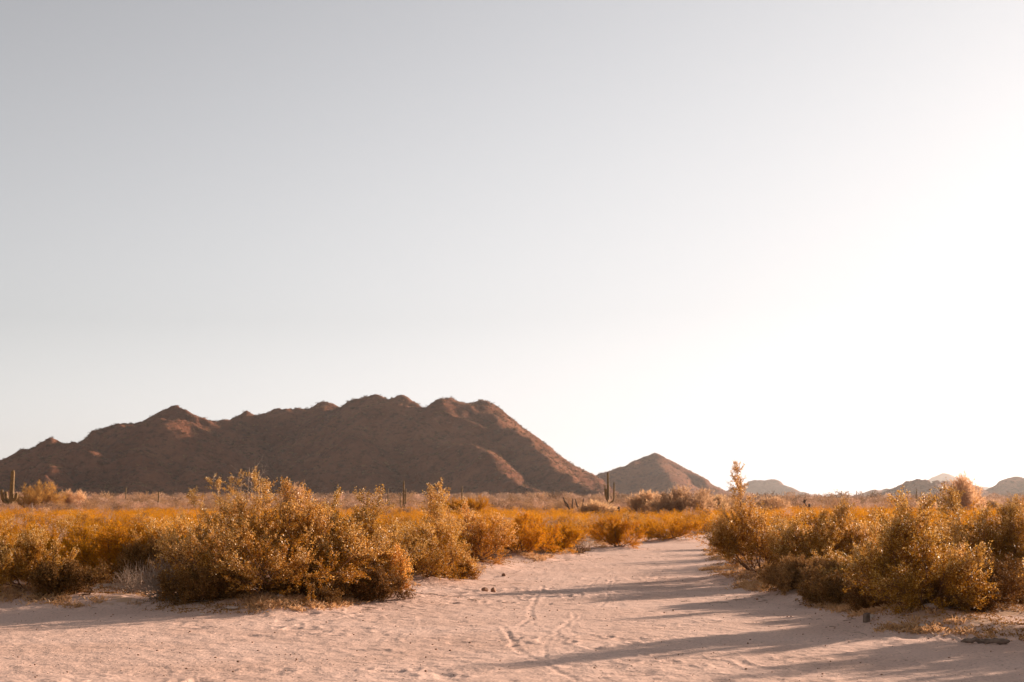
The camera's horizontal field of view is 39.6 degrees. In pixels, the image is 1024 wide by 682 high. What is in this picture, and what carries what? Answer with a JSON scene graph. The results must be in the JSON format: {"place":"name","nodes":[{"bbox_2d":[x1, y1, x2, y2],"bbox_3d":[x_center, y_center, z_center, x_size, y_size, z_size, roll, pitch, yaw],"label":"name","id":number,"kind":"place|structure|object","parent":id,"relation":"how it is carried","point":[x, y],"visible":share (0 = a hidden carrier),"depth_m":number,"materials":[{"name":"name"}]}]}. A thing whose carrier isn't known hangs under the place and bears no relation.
{"place":"outdoors","nodes":[
{"label":"outdoors","id":0,"kind":"place"},
{"bbox_2d":[0,394,617,496],"bbox_3d":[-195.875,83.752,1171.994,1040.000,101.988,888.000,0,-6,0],"label":"hill","id":1,"kind":"structure","parent":0,"point":[355,453],"depth_m":1196.63,"materials":[{"name":"stone"}]},
{"bbox_2d":[0,395,1022,496],"bbox_3d":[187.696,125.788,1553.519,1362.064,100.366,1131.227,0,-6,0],"label":"hillside scrub","id":2,"kind":"object","parent":1,"relation":"on","point":[256,433],"visible":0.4,"depth_m":1198.73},
{"bbox_2d":[0,535,1023,681],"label":"sandy path","id":3,"kind":"structure","parent":0,"point":[559,654],"depth_m":17.11,"materials":[{"name":"sand"}]},
{"bbox_2d":[339,562,416,601],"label":"creosote bush","id":4,"kind":"object","parent":3,"relation":"on","point":[379,588],"visible":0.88,"depth_m":22.86,"materials":[{"name":"brown plant"}]},
{"bbox_2d":[367,541,415,592],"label":"creosote bush","id":5,"kind":"object","parent":3,"relation":"on","point":[401,560],"visible":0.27,"depth_m":23.86,"materials":[{"name":"orange plant"}]},
{"bbox_2d":[375,477,472,580],"bbox_3d":[-1.849,3.883,28.785,2.146,2.263,2.312,0,-6,0],"label":"creosote bush","id":6,"kind":"object","parent":3,"relation":"on","point":[434,559],"visible":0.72,"depth_m":28.73,"materials":[{"name":"yellow plant"}]},
{"bbox_2d":[419,548,485,579],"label":"creosote bush","id":7,"kind":"object","parent":3,"relation":"on","point":[470,573],"visible":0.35,"depth_m":30.21,"materials":[{"name":"yellow plant"}]},
{"bbox_2d":[4,539,1023,638],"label":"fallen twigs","id":8,"kind":"object","parent":3,"relation":"on","point":[579,560],"visible":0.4,"depth_m":23.67,"materials":[{"name":"brown wood"}]},
{"bbox_2d":[8,557,1021,681],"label":"pebbles","id":9,"kind":"object","parent":3,"relation":"on","point":[518,651],"visible":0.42,"depth_m":16.91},
{"bbox_2d":[586,515,650,548],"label":"creosote bush","id":10,"kind":"object","parent":3,"relation":"on","point":[615,533],"visible":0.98,"depth_m":48.48,"materials":[{"name":"orange plant"}]},
{"bbox_2d":[698,460,807,575],"bbox_3d":[4.936,3.831,29.810,2.510,2.687,1.829,-4,-7,29],"label":"creosote bush","id":11,"kind":"object","parent":3,"relation":"on","point":[723,540],"visible":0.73,"depth_m":29.59,"materials":[{"name":"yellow plant"}]},
{"bbox_2d":[863,613,869,622],"bbox_3d":[4.649,3.636,18.652,0.072,0.146,0.072,7,-9,-28],"label":"wooden stub","id":12,"kind":"object","parent":3,"relation":"on","point":[866,617],"visible":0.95,"depth_m":18.63,"materials":[{"name":"brown wood"}]},
{"bbox_2d":[960,637,1009,644],"bbox_3d":[5.507,3.486,16.550,0.547,0.085,0.082,-2,-7,14],"label":"fallen log","id":13,"kind":"object","parent":3,"relation":"on","point":[999,641],"visible":1,"depth_m":16.52,"materials":[{"name":"brown wood"}]},
{"bbox_2d":[0,508,1023,639],"bbox_3d":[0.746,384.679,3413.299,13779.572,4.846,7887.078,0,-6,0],"label":"desert ground","id":14,"kind":"structure","parent":0,"point":[119,600],"depth_m":21.63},
{"bbox_2d":[0,470,17,506],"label":"saguaro","id":15,"kind":"object","parent":14,"relation":"on","point":[11,499],"visible":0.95,"depth_m":188.80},
{"bbox_2d":[0,513,20,558],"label":"creosote bush","id":16,"kind":"object","parent":14,"relation":"on","point":[6,536],"visible":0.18,"depth_m":27.01,"materials":[{"name":"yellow plant"}]},
{"bbox_2d":[13,508,40,523],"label":"creosote bush","id":17,"kind":"object","parent":14,"relation":"on","point":[31,516],"visible":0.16,"depth_m":73.87,"materials":[{"name":"yellow plant"}]},
{"bbox_2d":[0,506,74,533],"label":"golden bush","id":18,"kind":"object","parent":14,"relation":"on","point":[26,525],"visible":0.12,"depth_m":40.75,"materials":[{"name":"orange plant"}]},
{"bbox_2d":[0,520,75,556],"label":"creosote bush","id":19,"kind":"object","parent":14,"relation":"on","point":[53,531],"visible":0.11,"depth_m":30.68,"materials":[{"name":"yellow plant"}]},
{"bbox_2d":[0,523,80,591],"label":"creosote bush","id":20,"kind":"object","parent":14,"relation":"on","point":[32,546],"visible":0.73,"depth_m":22.85,"materials":[{"name":"yellow plant"}]},
{"bbox_2d":[14,480,68,508],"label":"palo verde tree","id":21,"kind":"object","parent":14,"relation":"on","point":[45,494],"visible":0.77,"depth_m":204.32,"materials":[{"name":"yellow plant"}]},
{"bbox_2d":[24,507,66,527],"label":"creosote bush","id":22,"kind":"object","parent":14,"relation":"on","point":[45,518],"visible":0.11,"depth_m":55.63,"materials":[{"name":"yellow plant"}]},
{"bbox_2d":[17,518,77,553],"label":"dry bush","id":23,"kind":"object","parent":14,"relation":"on","point":[51,532],"visible":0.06,"depth_m":32.54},
{"bbox_2d":[15,510,99,546],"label":"creosote bush","id":24,"kind":"object","parent":14,"relation":"on","point":[61,523],"visible":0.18,"depth_m":36.65,"materials":[{"name":"orange plant"}]},
{"bbox_2d":[57,508,79,527],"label":"creosote bush","id":25,"kind":"object","parent":14,"relation":"on","point":[70,521],"visible":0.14,"depth_m":59.22,"materials":[{"name":"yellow plant"}]},
{"bbox_2d":[27,558,113,598],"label":"creosote bush","id":26,"kind":"object","parent":14,"relation":"on","point":[47,579],"visible":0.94,"depth_m":22.68,"materials":[{"name":"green plant"}]},
{"bbox_2d":[58,488,89,505],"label":"palo verde tree","id":27,"kind":"object","parent":14,"relation":"on","point":[70,499],"visible":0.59,"depth_m":213.21,"materials":[{"name":"beige plant"}]},
{"bbox_2d":[25,520,132,574],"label":"creosote bush","id":28,"kind":"object","parent":14,"relation":"on","point":[86,536],"visible":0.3,"depth_m":29.10,"materials":[{"name":"yellow plant"}]},
{"bbox_2d":[66,511,100,525],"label":"creosote bush","id":29,"kind":"object","parent":14,"relation":"on","point":[85,516],"visible":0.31,"depth_m":76.11,"materials":[{"name":"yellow plant"}]},
{"bbox_2d":[89,513,116,526],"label":"golden bush","id":30,"kind":"object","parent":14,"relation":"on","point":[97,520],"visible":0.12,"depth_m":72.25,"materials":[{"name":"yellow plant"}]},
{"bbox_2d":[87,520,146,546],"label":"golden bush","id":31,"kind":"object","parent":14,"relation":"on","point":[126,531],"visible":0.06,"depth_m":38.57,"materials":[{"name":"orange plant"}]},
{"bbox_2d":[90,517,150,544],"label":"golden bush","id":32,"kind":"object","parent":14,"relation":"on","point":[121,520],"visible":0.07,"depth_m":41.01,"materials":[{"name":"orange plant"}]},
{"bbox_2d":[96,515,148,529],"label":"golden bush","id":33,"kind":"object","parent":14,"relation":"on","point":[124,523],"visible":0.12,"depth_m":47.54,"materials":[{"name":"orange plant"}]},
{"bbox_2d":[67,519,193,582],"bbox_3d":[-7.627,4.445,28.466,2.475,1.810,2.126,0,-6,0],"label":"creosote bush","id":34,"kind":"object","parent":14,"relation":"on","point":[113,542],"visible":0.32,"depth_m":28.15,"materials":[{"name":"yellow plant"}]},
{"bbox_2d":[107,560,158,592],"bbox_3d":[-6.349,4.110,23.994,1.141,0.874,0.934,-1,-7,12],"label":"dead brush","id":35,"kind":"object","parent":14,"relation":"on","point":[133,584],"visible":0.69,"depth_m":23.94,"materials":[{"name":"plant"}]},
{"bbox_2d":[127,506,157,528],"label":"creosote bush","id":36,"kind":"object","parent":14,"relation":"on","point":[136,518],"visible":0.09,"depth_m":56.96,"materials":[{"name":"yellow plant"}]},
{"bbox_2d":[110,534,182,583],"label":"creosote bush","id":37,"kind":"object","parent":14,"relation":"on","point":[134,554],"visible":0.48,"depth_m":26.57,"materials":[{"name":"brown plant"}]},
{"bbox_2d":[123,555,198,606],"bbox_3d":[-5.442,3.946,22.560,1.497,1.142,1.534,3,-7,-26],"label":"dead brush","id":38,"kind":"object","parent":14,"relation":"on","point":[153,583],"visible":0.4,"depth_m":22.33,"materials":[{"name":"plant"}]},
{"bbox_2d":[120,512,214,555],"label":"creosote bush","id":39,"kind":"object","parent":14,"relation":"on","point":[181,530],"visible":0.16,"depth_m":28.84,"materials":[{"name":"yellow plant"}]},
{"bbox_2d":[148,514,212,531],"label":"golden bush","id":40,"kind":"object","parent":14,"relation":"on","point":[182,523],"visible":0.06,"depth_m":38.48,"materials":[{"name":"orange plant"}]},
{"bbox_2d":[152,542,225,580],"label":"creosote bush","id":41,"kind":"object","parent":14,"relation":"on","point":[182,553],"visible":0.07,"depth_m":26.02,"materials":[{"name":"brown plant"}]},
{"bbox_2d":[174,498,222,532],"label":"creosote bush","id":42,"kind":"object","parent":14,"relation":"on","point":[214,512],"visible":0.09,"depth_m":42.27,"materials":[{"name":"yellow plant"}]},
{"bbox_2d":[152,560,261,606],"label":"creosote bush","id":43,"kind":"object","parent":14,"relation":"on","point":[201,585],"visible":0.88,"depth_m":21.73,"materials":[{"name":"brown plant"}]},
{"bbox_2d":[147,469,276,565],"bbox_3d":[-5.773,3.630,28.181,2.407,2.345,2.382,6,-9,-43],"label":"creosote bush","id":44,"kind":"object","parent":14,"relation":"on","point":[191,495],"visible":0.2,"depth_m":28.32,"materials":[{"name":"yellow plant"}]},
{"bbox_2d":[228,456,267,518],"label":"bare stalks","id":45,"kind":"object","parent":14,"relation":"on","point":[247,490],"visible":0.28,"depth_m":29.02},
{"bbox_2d":[152,475,397,603],"bbox_3d":[-3.830,3.473,22.649,3.922,2.659,4.236,0,-6,0],"label":"creosote bush","id":46,"kind":"object","parent":14,"relation":"on","point":[293,551],"visible":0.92,"depth_m":22.41,"materials":[{"name":"brown plant"}]},
{"bbox_2d":[277,482,311,510],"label":"palo verde tree","id":47,"kind":"object","parent":14,"relation":"on","point":[298,491],"visible":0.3,"depth_m":148.67,"materials":[{"name":"beige plant"}]},
{"bbox_2d":[255,563,356,604],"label":"creosote bush","id":48,"kind":"object","parent":14,"relation":"on","point":[325,593],"visible":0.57,"depth_m":22.18,"materials":[{"name":"brown plant"}]},
{"bbox_2d":[262,484,435,587],"bbox_3d":[-2.759,3.352,24.247,2.608,1.826,2.800,-5,-8,36],"label":"creosote bush","id":49,"kind":"object","parent":14,"relation":"on","point":[370,521],"visible":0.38,"depth_m":24.02,"materials":[{"name":"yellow plant"}]},
{"bbox_2d":[335,515,400,533],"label":"golden bush","id":50,"kind":"object","parent":14,"relation":"on","point":[385,521],"visible":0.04,"depth_m":38.16,"materials":[{"name":"orange plant"}]},
{"bbox_2d":[343,517,402,534],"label":"golden bush","id":51,"kind":"object","parent":14,"relation":"on","point":[381,522],"visible":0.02,"depth_m":41.40,"materials":[{"name":"orange plant"}]},
{"bbox_2d":[400,480,405,506],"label":"saguaro","id":52,"kind":"object","parent":14,"relation":"on","point":[404,495],"visible":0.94,"depth_m":218.64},
{"bbox_2d":[398,515,438,539],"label":"creosote bush","id":53,"kind":"object","parent":14,"relation":"on","point":[411,526],"visible":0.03,"depth_m":36.44,"materials":[{"name":"brown plant"}]},
{"bbox_2d":[381,521,465,565],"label":"golden bush","id":54,"kind":"object","parent":14,"relation":"on","point":[431,530],"visible":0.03,"depth_m":33.81,"materials":[{"name":"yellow plant"}]},
{"bbox_2d":[430,495,494,514],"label":"bush","id":55,"kind":"object","parent":14,"relation":"on","point":[480,502],"visible":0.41,"depth_m":138.59,"materials":[{"name":"brown plant"}]},
{"bbox_2d":[435,497,519,563],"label":"creosote bush","id":56,"kind":"object","parent":14,"relation":"on","point":[479,545],"visible":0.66,"depth_m":34.69,"materials":[{"name":"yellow plant"}]},
{"bbox_2d":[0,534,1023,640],"bbox_3d":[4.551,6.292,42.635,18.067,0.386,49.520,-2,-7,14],"label":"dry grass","id":57,"kind":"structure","parent":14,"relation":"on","point":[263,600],"depth_m":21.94,"materials":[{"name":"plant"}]},
{"bbox_2d":[0,492,1023,527],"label":"desert scrub","id":58,"kind":"object","parent":14,"relation":"on","point":[169,508],"visible":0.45,"depth_m":153.00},
{"bbox_2d":[0,489,1023,504],"bbox_3d":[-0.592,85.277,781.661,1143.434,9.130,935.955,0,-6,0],"label":"distant scrub","id":59,"kind":"object","parent":14,"relation":"on","point":[418,497],"visible":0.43,"depth_m":559.03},
{"bbox_2d":[487,509,565,553],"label":"creosote bush","id":60,"kind":"object","parent":14,"relation":"on","point":[536,539],"visible":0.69,"depth_m":39.06,"materials":[{"name":"orange plant"}]},
{"bbox_2d":[540,511,575,528],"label":"golden bush","id":61,"kind":"object","parent":14,"relation":"on","point":[564,517],"visible":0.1,"depth_m":60.40,"materials":[{"name":"orange plant"}]},
{"bbox_2d":[531,520,585,553],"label":"creosote bush","id":62,"kind":"object","parent":14,"relation":"on","point":[562,545],"visible":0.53,"depth_m":41.99,"materials":[{"name":"orange plant"}]},
{"bbox_2d":[544,520,585,545],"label":"golden bush","id":63,"kind":"object","parent":14,"relation":"on","point":[581,527],"visible":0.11,"depth_m":48.64,"materials":[{"name":"orange plant"}]},
{"bbox_2d":[567,537,591,552],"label":"dead brush","id":64,"kind":"object","parent":14,"relation":"on","point":[582,550],"visible":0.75,"depth_m":44.96,"materials":[{"name":"beige plant"}]},
{"bbox_2d":[573,516,590,537],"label":"creosote bush","id":65,"kind":"object","parent":14,"relation":"on","point":[585,525],"visible":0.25,"depth_m":58.28,"materials":[{"name":"orange plant"}]},
{"bbox_2d":[575,499,617,514],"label":"bush","id":66,"kind":"object","parent":14,"relation":"on","point":[596,506],"visible":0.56,"depth_m":148.42,"materials":[{"name":"beige plant"}]},
{"bbox_2d":[581,510,623,537],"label":"golden bush","id":67,"kind":"object","parent":14,"relation":"on","point":[607,519],"visible":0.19,"depth_m":61.47,"materials":[{"name":"orange plant"}]},
{"bbox_2d":[604,472,614,502],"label":"saguaro","id":68,"kind":"object","parent":14,"relation":"on","point":[606,493],"visible":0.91,"depth_m":203.76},
{"bbox_2d":[619,511,646,524],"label":"creosote bush","id":69,"kind":"object","parent":14,"relation":"on","point":[637,516],"visible":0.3,"depth_m":74.05,"materials":[{"name":"orange plant"}]},
{"bbox_2d":[625,488,658,514],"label":"bush","id":70,"kind":"object","parent":14,"relation":"on","point":[636,502],"visible":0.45,"depth_m":123.59,"materials":[{"name":"beige plant"}]},
{"bbox_2d":[633,519,672,533],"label":"creosote bush","id":71,"kind":"object","parent":14,"relation":"on","point":[647,523],"visible":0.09,"depth_m":68.00,"materials":[{"name":"orange plant"}]},
{"bbox_2d":[629,515,705,541],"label":"creosote bush","id":72,"kind":"object","parent":14,"relation":"on","point":[655,532],"visible":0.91,"depth_m":58.46,"materials":[{"name":"orange plant"}]},
{"bbox_2d":[647,484,721,513],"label":"palo verde tree","id":73,"kind":"object","parent":14,"relation":"on","point":[679,500],"visible":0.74,"depth_m":118.24,"materials":[{"name":"brown plant"}]},
{"bbox_2d":[670,510,698,524],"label":"creosote bush","id":74,"kind":"object","parent":14,"relation":"on","point":[686,514],"visible":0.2,"depth_m":78.48,"materials":[{"name":"orange plant"}]},
{"bbox_2d":[682,515,712,533],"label":"golden bush","id":75,"kind":"object","parent":14,"relation":"on","point":[704,528],"visible":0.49,"depth_m":68.39,"materials":[{"name":"orange plant"}]},
{"bbox_2d":[682,504,728,531],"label":"golden bush","id":76,"kind":"object","parent":14,"relation":"on","point":[702,514],"visible":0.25,"depth_m":72.78,"materials":[{"name":"orange plant"}]},
{"bbox_2d":[689,492,732,511],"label":"palo verde tree","id":77,"kind":"object","parent":14,"relation":"on","point":[721,499],"visible":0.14,"depth_m":128.64,"materials":[{"name":"beige plant"}]},
{"bbox_2d":[754,496,791,513],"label":"palo verde tree","id":78,"kind":"object","parent":14,"relation":"on","point":[758,502],"visible":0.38,"depth_m":168.37,"materials":[{"name":"beige plant"}]},
{"bbox_2d":[740,512,811,561],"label":"creosote bush","id":79,"kind":"object","parent":14,"relation":"on","point":[782,528],"visible":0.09,"depth_m":35.77,"materials":[{"name":"brown plant"}]},
{"bbox_2d":[758,520,819,566],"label":"creosote bush","id":80,"kind":"object","parent":14,"relation":"on","point":[772,530],"visible":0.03,"depth_m":31.72,"materials":[{"name":"brown plant"}]},
{"bbox_2d":[755,551,837,595],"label":"shrub","id":81,"kind":"object","parent":14,"relation":"on","point":[787,573],"visible":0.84,"depth_m":23.78,"materials":[{"name":"brown plant"}]},
{"bbox_2d":[768,505,828,531],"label":"creosote bush","id":82,"kind":"object","parent":14,"relation":"on","point":[780,515],"visible":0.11,"depth_m":46.40,"materials":[{"name":"orange plant"}]},
{"bbox_2d":[762,495,876,563],"bbox_3d":[6.335,4.070,28.313,2.312,1.984,2.533,-4,-8,33],"label":"creosote bush","id":83,"kind":"object","parent":14,"relation":"on","point":[815,540],"visible":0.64,"depth_m":28.18,"materials":[{"name":"brown plant"}]},
{"bbox_2d":[795,567,870,607],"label":"creosote bush","id":84,"kind":"object","parent":14,"relation":"on","point":[827,589],"visible":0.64,"depth_m":22.13,"materials":[{"name":"brown plant"}]},
{"bbox_2d":[814,509,882,556],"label":"creosote bush","id":85,"kind":"object","parent":14,"relation":"on","point":[861,531],"visible":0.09,"depth_m":28.74,"materials":[{"name":"brown plant"}]},
{"bbox_2d":[809,543,904,582],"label":"creosote bush","id":86,"kind":"object","parent":14,"relation":"on","point":[834,557],"visible":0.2,"depth_m":24.08,"materials":[{"name":"brown plant"}]},
{"bbox_2d":[840,574,902,612],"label":"creosote bush","id":87,"kind":"object","parent":14,"relation":"on","point":[858,601],"visible":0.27,"depth_m":20.45,"materials":[{"name":"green plant"}]},
{"bbox_2d":[846,497,896,527],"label":"golden bush","id":88,"kind":"object","parent":14,"relation":"on","point":[867,517],"visible":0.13,"depth_m":47.20,"materials":[{"name":"orange plant"}]},
{"bbox_2d":[848,516,916,561],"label":"creosote bush","id":89,"kind":"object","parent":14,"relation":"on","point":[879,527],"visible":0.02,"depth_m":30.72,"materials":[{"name":"brown plant"}]},
{"bbox_2d":[840,485,998,613],"bbox_3d":[5.468,2.846,19.156,2.054,1.811,1.874,0,-6,0],"label":"creosote bush","id":90,"kind":"object","parent":14,"relation":"on","point":[920,562],"visible":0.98,"depth_m":18.90,"materials":[{"name":"brown plant"}]},
{"bbox_2d":[925,537,968,562],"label":"creosote bush","id":91,"kind":"object","parent":14,"relation":"on","point":[961,551],"visible":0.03,"depth_m":22.70,"materials":[{"name":"brown plant"}]},
{"bbox_2d":[916,517,979,552],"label":"creosote bush","id":92,"kind":"object","parent":14,"relation":"on","point":[945,543],"visible":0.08,"depth_m":28.11,"materials":[{"name":"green plant"}]},
{"bbox_2d":[916,512,988,533],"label":"golden bush","id":93,"kind":"object","parent":14,"relation":"on","point":[945,524],"visible":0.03,"depth_m":35.38,"materials":[{"name":"orange plant"}]},
{"bbox_2d":[910,567,1003,612],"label":"creosote bush","id":94,"kind":"object","parent":14,"relation":"on","point":[991,606],"visible":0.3,"depth_m":19.10,"materials":[{"name":"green plant"}]},
{"bbox_2d":[940,469,991,512],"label":"palo verde tree","id":95,"kind":"object","parent":14,"relation":"on","point":[969,495],"visible":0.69,"depth_m":138.24,"materials":[{"name":"beige plant"}]},
{"bbox_2d":[917,550,1023,607],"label":"creosote bush","id":96,"kind":"object","parent":14,"relation":"on","point":[1012,585],"visible":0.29,"depth_m":20.04,"materials":[{"name":"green plant"}]},
{"bbox_2d":[931,480,1023,570],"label":"creosote bush","id":97,"kind":"object","parent":14,"relation":"on","point":[1005,537],"visible":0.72,"depth_m":25.25,"materials":[{"name":"brown plant"}]},
{"bbox_2d":[939,497,1022,523],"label":"golden bush","id":98,"kind":"object","parent":14,"relation":"on","point":[973,510],"visible":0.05,"depth_m":45.18,"materials":[{"name":"orange plant"}]},
{"bbox_2d":[942,508,1021,561],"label":"golden bush","id":99,"kind":"object","parent":14,"relation":"on","point":[970,520],"visible":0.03,"depth_m":30.11,"materials":[{"name":"orange plant"}]},
{"bbox_2d":[981,498,1006,509],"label":"palo verde tree","id":100,"kind":"object","parent":14,"relation":"on","point":[992,502],"visible":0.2,"depth_m":168.62,"materials":[{"name":"beige plant"}]},
{"bbox_2d":[0,0,1023,495],"label":"sky","id":101,"kind":"structure","parent":0,"point":[781,239],"materials":[{"name":"white"}]},
{"bbox_2d":[596,453,730,495],"bbox_3d":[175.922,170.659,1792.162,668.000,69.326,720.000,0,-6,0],"label":"hill","id":102,"kind":"structure","parent":0,"point":[646,469],"depth_m":1844.62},
{"bbox_2d":[727,479,850,496],"bbox_3d":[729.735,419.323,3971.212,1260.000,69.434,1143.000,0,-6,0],"label":"hill","id":103,"kind":"structure","parent":0,"point":[769,486],"depth_m":4004.65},
{"bbox_2d":[851,488,888,496],"bbox_3d":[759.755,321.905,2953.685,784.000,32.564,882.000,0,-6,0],"label":"hill","id":104,"kind":"structure","parent":0,"point":[871,491],"depth_m":2935.04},
{"bbox_2d":[876,479,995,496],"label":"hill","id":105,"kind":"structure","parent":0,"point":[916,483],"depth_m":1816.73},
{"bbox_2d":[929,473,990,489],"bbox_3d":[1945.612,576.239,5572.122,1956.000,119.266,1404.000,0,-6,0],"label":"hill","id":106,"kind":"structure","parent":0,"point":[943,477],"depth_m":5560.11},
{"bbox_2d":[986,476,1023,497],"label":"hill","id":107,"kind":"structure","parent":0,"point":[1013,483],"depth_m":1994.84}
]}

